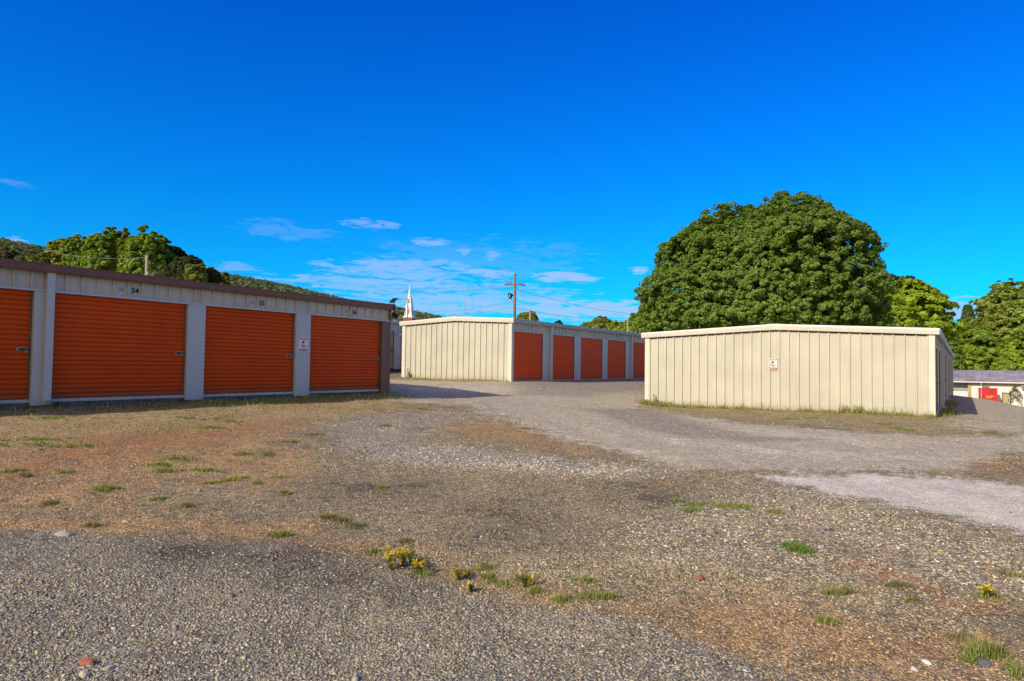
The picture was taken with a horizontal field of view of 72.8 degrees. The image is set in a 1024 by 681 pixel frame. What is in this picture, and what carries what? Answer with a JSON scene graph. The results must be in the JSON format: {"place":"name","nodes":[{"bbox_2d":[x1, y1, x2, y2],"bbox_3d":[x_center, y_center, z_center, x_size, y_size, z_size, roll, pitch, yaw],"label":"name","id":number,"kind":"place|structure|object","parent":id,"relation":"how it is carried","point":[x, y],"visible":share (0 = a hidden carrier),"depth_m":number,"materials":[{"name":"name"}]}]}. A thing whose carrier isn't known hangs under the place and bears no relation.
{"place":"outdoors","nodes":[
{"label":"outdoors","id":0,"kind":"place"},
{"bbox_2d":[0,371,1023,680],"bbox_3d":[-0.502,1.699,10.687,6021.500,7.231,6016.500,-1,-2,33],"label":"ground","id":1,"kind":"structure","parent":0,"point":[990,489],"depth_m":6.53,"materials":[{"name":"grey gravel"}]},
{"bbox_2d":[0,247,21,258],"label":"tree","id":2,"kind":"object","parent":1,"relation":"on","point":[5,252],"visible":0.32,"depth_m":118.97,"materials":[{"name":"green plant"}]},
{"bbox_2d":[13,250,39,260],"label":"tree","id":3,"kind":"object","parent":1,"relation":"on","point":[25,255],"visible":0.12,"depth_m":113.24,"materials":[{"name":"green plant"}]},
{"bbox_2d":[27,252,52,263],"bbox_3d":[-40.795,-3.152,59.843,1.964,9.014,2.147,-1,-2,33],"label":"bush","id":4,"kind":"object","parent":1,"relation":"on","point":[41,257],"visible":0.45,"depth_m":59.62,"materials":[{"name":"green plant"}]},
{"bbox_2d":[44,238,65,264],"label":"tree","id":5,"kind":"object","parent":1,"relation":"on","point":[54,246],"visible":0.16,"depth_m":68.48,"materials":[{"name":"green plant"}]},
{"bbox_2d":[55,530,73,535],"bbox_3d":[-3.619,1.560,5.617,0.128,0.059,0.088,1,-2,-7],"label":"rock","id":6,"kind":"object","parent":1,"relation":"on","point":[65,533],"visible":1,"depth_m":5.59,"materials":[{"name":"stone"}]},
{"bbox_2d":[59,234,86,266],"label":"tree","id":7,"kind":"object","parent":1,"relation":"on","point":[74,244],"visible":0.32,"depth_m":66.72,"materials":[{"name":"green plant"}]},
{"bbox_2d":[79,670,90,677],"bbox_3d":[-1.988,1.554,3.237,0.074,0.030,0.043,-1,-3,39],"label":"rock","id":8,"kind":"object","parent":1,"relation":"on","point":[83,673],"visible":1,"depth_m":3.22,"materials":[{"name":"stone"}]},
{"bbox_2d":[79,658,94,664],"bbox_3d":[-2.071,1.575,3.397,0.101,0.043,0.056,0,-2,21],"label":"rock","id":9,"kind":"object","parent":1,"relation":"on","point":[86,661],"visible":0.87,"depth_m":3.38,"materials":[{"name":"stone"}]},
{"bbox_2d":[91,631,102,634],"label":"rock","id":10,"kind":"object","parent":1,"relation":"on","point":[97,633],"visible":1,"depth_m":3.73,"materials":[{"name":"stone"}]},
{"bbox_2d":[79,226,118,270],"bbox_3d":[-38.795,-4.714,65.888,3.896,12.510,3.963,-1,-2,33],"label":"tree","id":11,"kind":"object","parent":1,"relation":"on","point":[97,247],"visible":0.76,"depth_m":64.70,"materials":[{"name":"green plant"}]},
{"bbox_2d":[100,664,114,670],"bbox_3d":[-1.925,1.561,3.311,0.046,0.023,0.064,-1,-3,36],"label":"rock","id":12,"kind":"object","parent":1,"relation":"on","point":[109,667],"visible":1,"depth_m":3.30,"materials":[{"name":"stone"}]},
{"bbox_2d":[110,226,130,270],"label":"tree","id":13,"kind":"object","parent":1,"relation":"on","point":[125,230],"visible":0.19,"depth_m":66.65,"materials":[{"name":"green plant"}]},
{"bbox_2d":[113,237,128,271],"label":"tree","id":14,"kind":"object","parent":1,"relation":"on","point":[120,249],"visible":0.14,"depth_m":65.20,"materials":[{"name":"green plant"}]},
{"bbox_2d":[131,653,147,658],"bbox_3d":[-1.865,1.578,3.476,0.078,0.033,0.033,1,-2,-17],"label":"rock","id":15,"kind":"object","parent":1,"relation":"on","point":[137,655],"visible":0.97,"depth_m":3.47,"materials":[{"name":"stone"}]},
{"bbox_2d":[119,224,175,272],"bbox_3d":[-33.549,-4.585,63.941,4.527,12.384,4.760,-1,-2,33],"label":"tree","id":16,"kind":"object","parent":1,"relation":"on","point":[139,246],"visible":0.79,"depth_m":62.71,"materials":[{"name":"green plant"}]},
{"bbox_2d":[145,255,150,275],"bbox_3d":[-20.954,-1.758,39.822,0.415,6.280,0.200,-1,-2,33],"label":"utility pole","id":17,"kind":"object","parent":1,"relation":"on","point":[147,272],"visible":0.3,"depth_m":39.90,"materials":[{"name":"grey wood"}]},
{"bbox_2d":[44,249,130,258],"bbox_3d":[-30.825,-6.353,50.000,0.021,3.652,27.975,3,-3,-45],"label":"power line","id":18,"kind":"object","parent":17,"relation":"attached to","point":[106,258],"visible":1,"depth_m":45.15,"materials":[{"name":"grey metal"}]},
{"bbox_2d":[144,270,169,277],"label":"bush","id":19,"kind":"object","parent":1,"relation":"on","point":[163,273],"visible":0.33,"depth_m":47.71,"materials":[{"name":"green plant"}]},
{"bbox_2d":[167,639,174,644],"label":"rock","id":20,"kind":"object","parent":1,"relation":"on","point":[169,642],"visible":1,"depth_m":3.64,"materials":[{"name":"stone"}]},
{"bbox_2d":[161,256,187,278],"bbox_3d":[-30.759,-3.044,63.782,3.356,9.425,3.111,-1,-2,33],"label":"tree","id":21,"kind":"object","parent":1,"relation":"on","point":[171,268],"visible":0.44,"depth_m":62.84,"materials":[{"name":"green plant"}]},
{"bbox_2d":[165,240,187,259],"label":"tree","id":22,"kind":"object","parent":1,"relation":"on","point":[177,251],"visible":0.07,"depth_m":65.82,"materials":[{"name":"green plant"}]},
{"bbox_2d":[180,254,204,279],"bbox_3d":[-28.399,-2.994,61.760,2.107,9.318,2.215,-1,-2,33],"label":"tree","id":23,"kind":"object","parent":1,"relation":"on","point":[192,259],"visible":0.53,"depth_m":61.57,"materials":[{"name":"green plant"}]},
{"bbox_2d":[183,263,208,281],"bbox_3d":[-20.904,-1.838,45.941,1.683,6.708,1.784,1,-2,7],"label":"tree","id":24,"kind":"object","parent":1,"relation":"on","point":[194,272],"visible":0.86,"depth_m":45.49,"materials":[{"name":"green plant"}]},
{"bbox_2d":[0,258,395,410],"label":"storage building","id":25,"kind":"structure","parent":1,"relation":"on","point":[75,336],"depth_m":15.60,"materials":[{"name":"metal"},{"name":"concrete"}]},
{"bbox_2d":[0,289,32,403],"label":"roll up door","id":26,"kind":"structure","parent":25,"relation":"in","point":[16,306],"depth_m":13.08,"materials":[{"name":"metal"}]},
{"bbox_2d":[51,293,186,401],"bbox_3d":[-8.269,0.185,14.750,0.110,2.137,2.809,-1,-2,33],"label":"roll up door","id":27,"kind":"structure","parent":25,"relation":"in","point":[104,348],"depth_m":14.65,"materials":[{"name":"metal"}]},
{"bbox_2d":[203,306,294,396],"bbox_3d":[-6.547,0.304,17.403,0.110,2.137,2.639,-1,-2,33],"label":"roll up door","id":28,"kind":"structure","parent":25,"relation":"in","point":[247,352],"depth_m":17.34,"materials":[{"name":"metal"}]},
{"bbox_2d":[299,337,307,351],"bbox_3d":[-5.603,0.109,18.672,0.007,0.380,0.280,-1,-2,33],"label":"warning sign","id":29,"kind":"object","parent":25,"relation":"attached to","point":[303,344],"visible":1,"depth_m":18.67,"materials":[{"name":"white paint"}]},
{"bbox_2d":[309,315,380,392],"bbox_3d":[-4.810,0.425,20.082,0.110,2.137,2.769,-1,-2,33],"label":"roll up door","id":30,"kind":"structure","parent":25,"relation":"in","point":[345,353],"depth_m":20.03,"materials":[{"name":"metal"}]},
{"bbox_2d":[389,298,397,318],"bbox_3d":[-3.646,-0.995,21.454,0.200,0.640,0.230,-1,-2,33],"label":"security light","id":31,"kind":"object","parent":25,"relation":"attached to","point":[394,314],"visible":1,"depth_m":21.43,"materials":[{"name":"black plastic"}]},
{"bbox_2d":[206,267,221,283],"bbox_3d":[-20.445,-1.736,46.834,1.492,6.562,1.502,-1,-2,33],"label":"tree","id":32,"kind":"object","parent":1,"relation":"on","point":[214,276],"visible":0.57,"depth_m":46.68,"materials":[{"name":"green plant"}]},
{"bbox_2d":[220,272,230,284],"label":"bush","id":33,"kind":"object","parent":1,"relation":"on","point":[226,278],"visible":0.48,"depth_m":49.75,"materials":[{"name":"green plant"}]},
{"bbox_2d":[378,544,403,569],"bbox_3d":[-0.859,1.548,4.944,0.187,0.175,0.190,-1,-2,33],"label":"flowering weed","id":34,"kind":"object","parent":1,"relation":"on","point":[389,557],"visible":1,"depth_m":4.93,"materials":[{"name":"yellow plant"}]},
{"bbox_2d":[390,320,401,371],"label":"storage building","id":35,"kind":"structure","parent":1,"relation":"on","point":[396,351],"depth_m":37.52,"materials":[{"name":"metal"}]},
{"bbox_2d":[390,331,393,367],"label":"roll up door","id":36,"kind":"structure","parent":35,"relation":"in","point":[392,332],"depth_m":37.35,"materials":[{"name":"metal"}]},
{"bbox_2d":[400,332,401,367],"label":"roll up door","id":37,"kind":"structure","parent":35,"relation":"in","point":[401,332],"depth_m":37.94,"materials":[{"name":"metal"}]},
{"bbox_2d":[398,548,410,565],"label":"flowering weed","id":38,"kind":"object","parent":1,"relation":"on","point":[403,559],"visible":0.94,"depth_m":5.00,"materials":[{"name":"yellow plant"}]},
{"bbox_2d":[400,544,415,561],"bbox_3d":[-0.769,1.570,5.112,0.126,0.134,0.120,1,-2,-12],"label":"flowering weed","id":39,"kind":"object","parent":1,"relation":"on","point":[413,550],"visible":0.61,"depth_m":5.12,"materials":[{"name":"yellow plant"}]},
{"bbox_2d":[402,282,415,320],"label":"church steeple","id":40,"kind":"object","parent":1,"relation":"on","point":[410,309],"visible":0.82,"depth_m":198.95,"materials":[{"name":"paint"}]},
{"bbox_2d":[408,551,424,568],"bbox_3d":[-0.689,1.569,4.966,0.122,0.145,0.133,2,-2,-26],"label":"flowering weed","id":41,"kind":"object","parent":1,"relation":"on","point":[412,557],"visible":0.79,"depth_m":4.96,"materials":[{"name":"green plant"}]},
{"bbox_2d":[412,559,425,574],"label":"flowering weed","id":42,"kind":"object","parent":1,"relation":"on","point":[417,564],"visible":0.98,"depth_m":4.86,"materials":[{"name":"yellow plant"}]},
{"bbox_2d":[451,565,465,579],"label":"flowering weed","id":43,"kind":"object","parent":1,"relation":"on","point":[458,575],"visible":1,"depth_m":4.76,"materials":[{"name":"yellow plant"}]},
{"bbox_2d":[465,581,475,591],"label":"flowering weed","id":44,"kind":"object","parent":1,"relation":"on","point":[469,585],"visible":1,"depth_m":4.55,"materials":[{"name":"yellow plant"}]},
{"bbox_2d":[0,376,1023,680],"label":"grass","id":45,"kind":"structure","parent":1,"relation":"on","point":[614,594],"depth_m":8.44,"materials":[{"name":"green plant"}]},
{"bbox_2d":[505,274,525,317],"bbox_3d":[0.237,-1.636,59.761,1.862,8.240,0.471,1,-2,5],"label":"utility pole","id":46,"kind":"object","parent":1,"relation":"on","point":[510,295],"visible":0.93,"depth_m":59.85,"materials":[{"name":"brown wood"}]},
{"bbox_2d":[280,287,508,293],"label":"power line","id":47,"kind":"object","parent":46,"relation":"attached to","point":[409,293],"visible":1,"depth_m":73.58,"materials":[{"name":"grey metal"}]},
{"bbox_2d":[318,281,505,288],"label":"power line","id":48,"kind":"object","parent":46,"relation":"attached to","point":[421,288],"visible":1,"depth_m":76.28,"materials":[{"name":"grey metal"}]},
{"bbox_2d":[405,307,512,318],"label":"power line","id":49,"kind":"object","parent":46,"relation":"attached to","point":[449,316],"visible":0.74,"depth_m":77.35,"materials":[{"name":"grey metal"}]},
{"bbox_2d":[399,316,644,381],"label":"storage building","id":50,"kind":"structure","parent":1,"relation":"on","point":[481,348],"depth_m":31.39,"materials":[{"name":"metal"}]},
{"bbox_2d":[513,332,542,381],"bbox_3d":[0.700,0.726,30.248,0.110,2.138,2.409,-1,-2,33],"label":"roll up door","id":51,"kind":"structure","parent":50,"relation":"in","point":[528,347],"depth_m":30.25,"materials":[{"name":"metal"}]},
{"bbox_2d":[553,335,573,380],"bbox_3d":[2.405,0.844,32.876,0.110,2.138,2.199,-1,-2,33],"label":"roll up door","id":52,"kind":"structure","parent":50,"relation":"in","point":[563,346],"depth_m":32.92,"materials":[{"name":"metal"}]},
{"bbox_2d":[580,338,601,379],"bbox_3d":[4.036,0.957,35.391,0.110,2.138,2.479,-1,-2,33],"label":"roll up door","id":53,"kind":"structure","parent":50,"relation":"in","point":[591,349],"depth_m":35.41,"materials":[{"name":"metal"}]},
{"bbox_2d":[607,340,624,378],"bbox_3d":[5.692,1.072,37.926,0.061,2.136,2.372,-1,-2,33],"label":"roll up door","id":54,"kind":"structure","parent":50,"relation":"in","point":[616,349],"depth_m":37.93,"materials":[{"name":"metal"}]},
{"bbox_2d":[633,342,644,378],"bbox_3d":[7.464,1.195,40.659,0.060,2.136,2.412,-1,-2,33],"label":"roll up door","id":55,"kind":"structure","parent":50,"relation":"in","point":[638,348],"depth_m":40.59,"materials":[{"name":"metal"}]},
{"bbox_2d":[517,570,534,587],"bbox_3d":[0.096,1.606,4.662,0.136,0.120,0.087,2,-3,-37],"label":"flowering weed","id":56,"kind":"object","parent":1,"relation":"on","point":[525,580],"visible":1,"depth_m":4.66,"materials":[{"name":"yellow plant"}]},
{"bbox_2d":[517,311,538,320],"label":"tree","id":57,"kind":"object","parent":1,"relation":"on","point":[525,316],"visible":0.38,"depth_m":128.96,"materials":[{"name":"green plant"}]},
{"bbox_2d":[580,321,591,326],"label":"tree","id":58,"kind":"object","parent":1,"relation":"on","point":[585,324],"visible":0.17,"depth_m":114.01,"materials":[{"name":"green plant"}]},
{"bbox_2d":[588,316,612,328],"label":"tree","id":59,"kind":"object","parent":1,"relation":"on","point":[604,322],"visible":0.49,"depth_m":110.55,"materials":[{"name":"green plant"}]},
{"bbox_2d":[608,320,623,330],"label":"tree","id":60,"kind":"object","parent":1,"relation":"on","point":[616,325],"visible":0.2,"depth_m":108.92,"materials":[{"name":"green plant"}]},
{"bbox_2d":[621,326,632,331],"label":"tree","id":61,"kind":"object","parent":1,"relation":"on","point":[630,328],"visible":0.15,"depth_m":103.19,"materials":[{"name":"green plant"}]},
{"bbox_2d":[624,313,635,326],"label":"tree","id":62,"kind":"object","parent":1,"relation":"on","point":[632,321],"visible":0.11,"depth_m":104.21,"materials":[{"name":"green plant"}]},
{"bbox_2d":[631,307,650,332],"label":"tree","id":63,"kind":"object","parent":1,"relation":"on","point":[636,327],"visible":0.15,"depth_m":99.25,"materials":[{"name":"green plant"}]},
{"bbox_2d":[695,575,704,580],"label":"rock","id":64,"kind":"object","parent":1,"relation":"on","point":[699,577],"visible":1,"depth_m":4.89,"materials":[{"name":"stone"}]},
{"bbox_2d":[633,190,898,332],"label":"tree","id":65,"kind":"object","parent":1,"relation":"on","point":[772,261],"visible":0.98,"depth_m":73.20,"materials":[{"name":"green plant"}]},
{"bbox_2d":[775,540,817,554],"bbox_3d":[2.381,1.709,5.763,0.254,0.068,0.336,2,-2,-27],"label":"grass tuft","id":66,"kind":"object","parent":1,"relation":"on","point":[789,544],"visible":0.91,"depth_m":5.75,"materials":[{"name":"green plant"}]},
{"bbox_2d":[641,324,954,416],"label":"storage building","id":67,"kind":"structure","parent":1,"relation":"on","point":[834,367],"depth_m":23.01,"materials":[{"name":"metal"}]},
{"bbox_2d":[770,358,776,369],"bbox_3d":[8.756,0.790,23.309,0.280,0.380,0.007,-1,-2,33],"label":"warning sign","id":68,"kind":"object","parent":67,"relation":"attached to","point":[773,363],"visible":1,"depth_m":23.30,"materials":[{"name":"white paint"}]},
{"bbox_2d":[935,349,938,413],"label":"roll up door","id":69,"kind":"structure","parent":67,"relation":"in","point":[936,381],"depth_m":23.33,"materials":[{"name":"metal"}]},
{"bbox_2d":[938,351,940,408],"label":"roll up door","id":70,"kind":"structure","parent":67,"relation":"in","point":[938,351],"depth_m":26.24,"materials":[{"name":"metal"}]},
{"bbox_2d":[882,297,919,326],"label":"tree","id":71,"kind":"object","parent":1,"relation":"on","point":[902,312],"visible":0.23,"depth_m":92.37,"materials":[{"name":"green plant"}]},
{"bbox_2d":[890,273,915,286],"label":"tree","id":72,"kind":"object","parent":1,"relation":"on","point":[897,277],"visible":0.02,"depth_m":117.30,"materials":[{"name":"green plant"}]},
{"bbox_2d":[910,666,918,671],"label":"rock","id":73,"kind":"object","parent":1,"relation":"on","point":[914,668],"visible":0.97,"depth_m":3.49,"materials":[{"name":"stone"}]},
{"bbox_2d":[885,277,967,341],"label":"tree","id":74,"kind":"object","parent":1,"relation":"on","point":[931,302],"visible":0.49,"depth_m":96.39,"materials":[{"name":"green plant"}]},
{"bbox_2d":[921,659,931,664],"bbox_3d":[2.148,1.670,3.603,0.034,0.026,0.054,1,-2,-7],"label":"rock","id":75,"kind":"object","parent":1,"relation":"on","point":[926,661],"visible":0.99,"depth_m":3.60,"materials":[{"name":"stone"}]},
{"bbox_2d":[948,338,964,369],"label":"tree","id":76,"kind":"object","parent":1,"relation":"on","point":[958,363],"visible":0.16,"depth_m":125.35,"materials":[{"name":"green plant"}]},
{"bbox_2d":[956,319,972,344],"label":"tree","id":77,"kind":"object","parent":1,"relation":"on","point":[965,330],"visible":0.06,"depth_m":131.64,"materials":[{"name":"green plant"}]},
{"bbox_2d":[960,304,975,329],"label":"tree","id":78,"kind":"object","parent":1,"relation":"on","point":[967,314],"visible":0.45,"depth_m":169.07,"materials":[{"name":"green plant"}]},
{"bbox_2d":[957,341,988,369],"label":"tree","id":79,"kind":"object","parent":1,"relation":"on","point":[973,358],"visible":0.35,"depth_m":127.23,"materials":[{"name":"green plant"}]},
{"bbox_2d":[977,657,990,667],"bbox_3d":[2.445,1.669,3.601,0.064,0.039,0.126,0,-2,22],"label":"rock","id":80,"kind":"object","parent":1,"relation":"on","point":[984,662],"visible":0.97,"depth_m":3.58,"materials":[{"name":"stone"}]},
{"bbox_2d":[965,325,1004,369],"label":"tree","id":81,"kind":"object","parent":1,"relation":"on","point":[984,337],"visible":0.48,"depth_m":128.86,"materials":[{"name":"green plant"}]},
{"bbox_2d":[977,633,992,639],"bbox_3d":[2.700,1.698,3.979,0.088,0.035,0.057,1,-2,-2],"label":"rock","id":82,"kind":"object","parent":1,"relation":"on","point":[984,635],"visible":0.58,"depth_m":3.96,"materials":[{"name":"stone"}]},
{"bbox_2d":[970,308,1001,331],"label":"tree","id":83,"kind":"object","parent":1,"relation":"on","point":[991,319],"visible":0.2,"depth_m":143.91,"materials":[{"name":"green plant"}]},
{"bbox_2d":[975,583,996,597],"bbox_3d":[3.162,1.669,4.627,0.100,0.106,0.110,1,-2,-3],"label":"flowering weed","id":84,"kind":"object","parent":1,"relation":"on","point":[984,590],"visible":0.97,"depth_m":4.64,"materials":[{"name":"yellow plant"}]},
{"bbox_2d":[960,621,1014,664],"bbox_3d":[2.534,1.596,3.709,0.244,0.208,0.270,0,-2,22],"label":"grass tuft","id":85,"kind":"object","parent":1,"relation":"on","point":[988,649],"visible":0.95,"depth_m":3.69,"materials":[{"name":"green plant"}]},
{"bbox_2d":[978,383,997,400],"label":"cargo trailer","id":86,"kind":"object","parent":1,"relation":"on","point":[988,393],"visible":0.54,"depth_m":90.14,"materials":[{"name":"red paint"}]},
{"bbox_2d":[953,370,1023,406],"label":"commercial building","id":87,"kind":"structure","parent":1,"relation":"on","point":[966,383],"depth_m":94.02,"materials":[{"name":"white paint"}]},
{"bbox_2d":[1002,392,1010,403],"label":"door","id":88,"kind":"structure","parent":87,"relation":"in","point":[1005,397],"depth_m":91.97,"materials":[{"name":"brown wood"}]},
{"bbox_2d":[1008,386,1023,405],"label":"ivy","id":89,"kind":"object","parent":87,"relation":"attached to","point":[1019,395],"visible":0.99,"depth_m":91.36,"materials":[{"name":"green plant"}]},
{"bbox_2d":[967,278,1023,324],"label":"tree","id":90,"kind":"object","parent":1,"relation":"on","point":[995,296],"visible":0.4,"depth_m":148.94,"materials":[{"name":"green plant"}]},
{"bbox_2d":[986,339,1023,370],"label":"tree","id":91,"kind":"object","parent":1,"relation":"on","point":[1011,357],"visible":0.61,"depth_m":126.86,"materials":[{"name":"green plant"}]},
{"bbox_2d":[996,289,1023,340],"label":"tree","id":92,"kind":"object","parent":1,"relation":"on","point":[1011,313],"visible":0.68,"depth_m":138.54,"materials":[{"name":"green plant"}]},
{"bbox_2d":[1007,330,1023,356],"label":"tree","id":93,"kind":"object","parent":1,"relation":"on","point":[1016,336],"visible":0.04,"depth_m":131.00,"materials":[{"name":"green plant"}]},
{"bbox_2d":[0,0,1023,325],"label":"sky","id":94,"kind":"structure","parent":0,"point":[386,145],"materials":[{"name":"blue"}]},
{"bbox_3d":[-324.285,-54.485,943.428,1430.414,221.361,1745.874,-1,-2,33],"label":"hill","id":95,"kind":"structure","parent":0,"visible":0},
{"bbox_2d":[0,237,444,320],"bbox_3d":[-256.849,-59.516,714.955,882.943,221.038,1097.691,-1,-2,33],"label":"hillside forest","id":96,"kind":"object","parent":95,"relation":"on","point":[235,280],"visible":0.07,"depth_m":840.92,"materials":[{"name":"green plant"}]}
]}

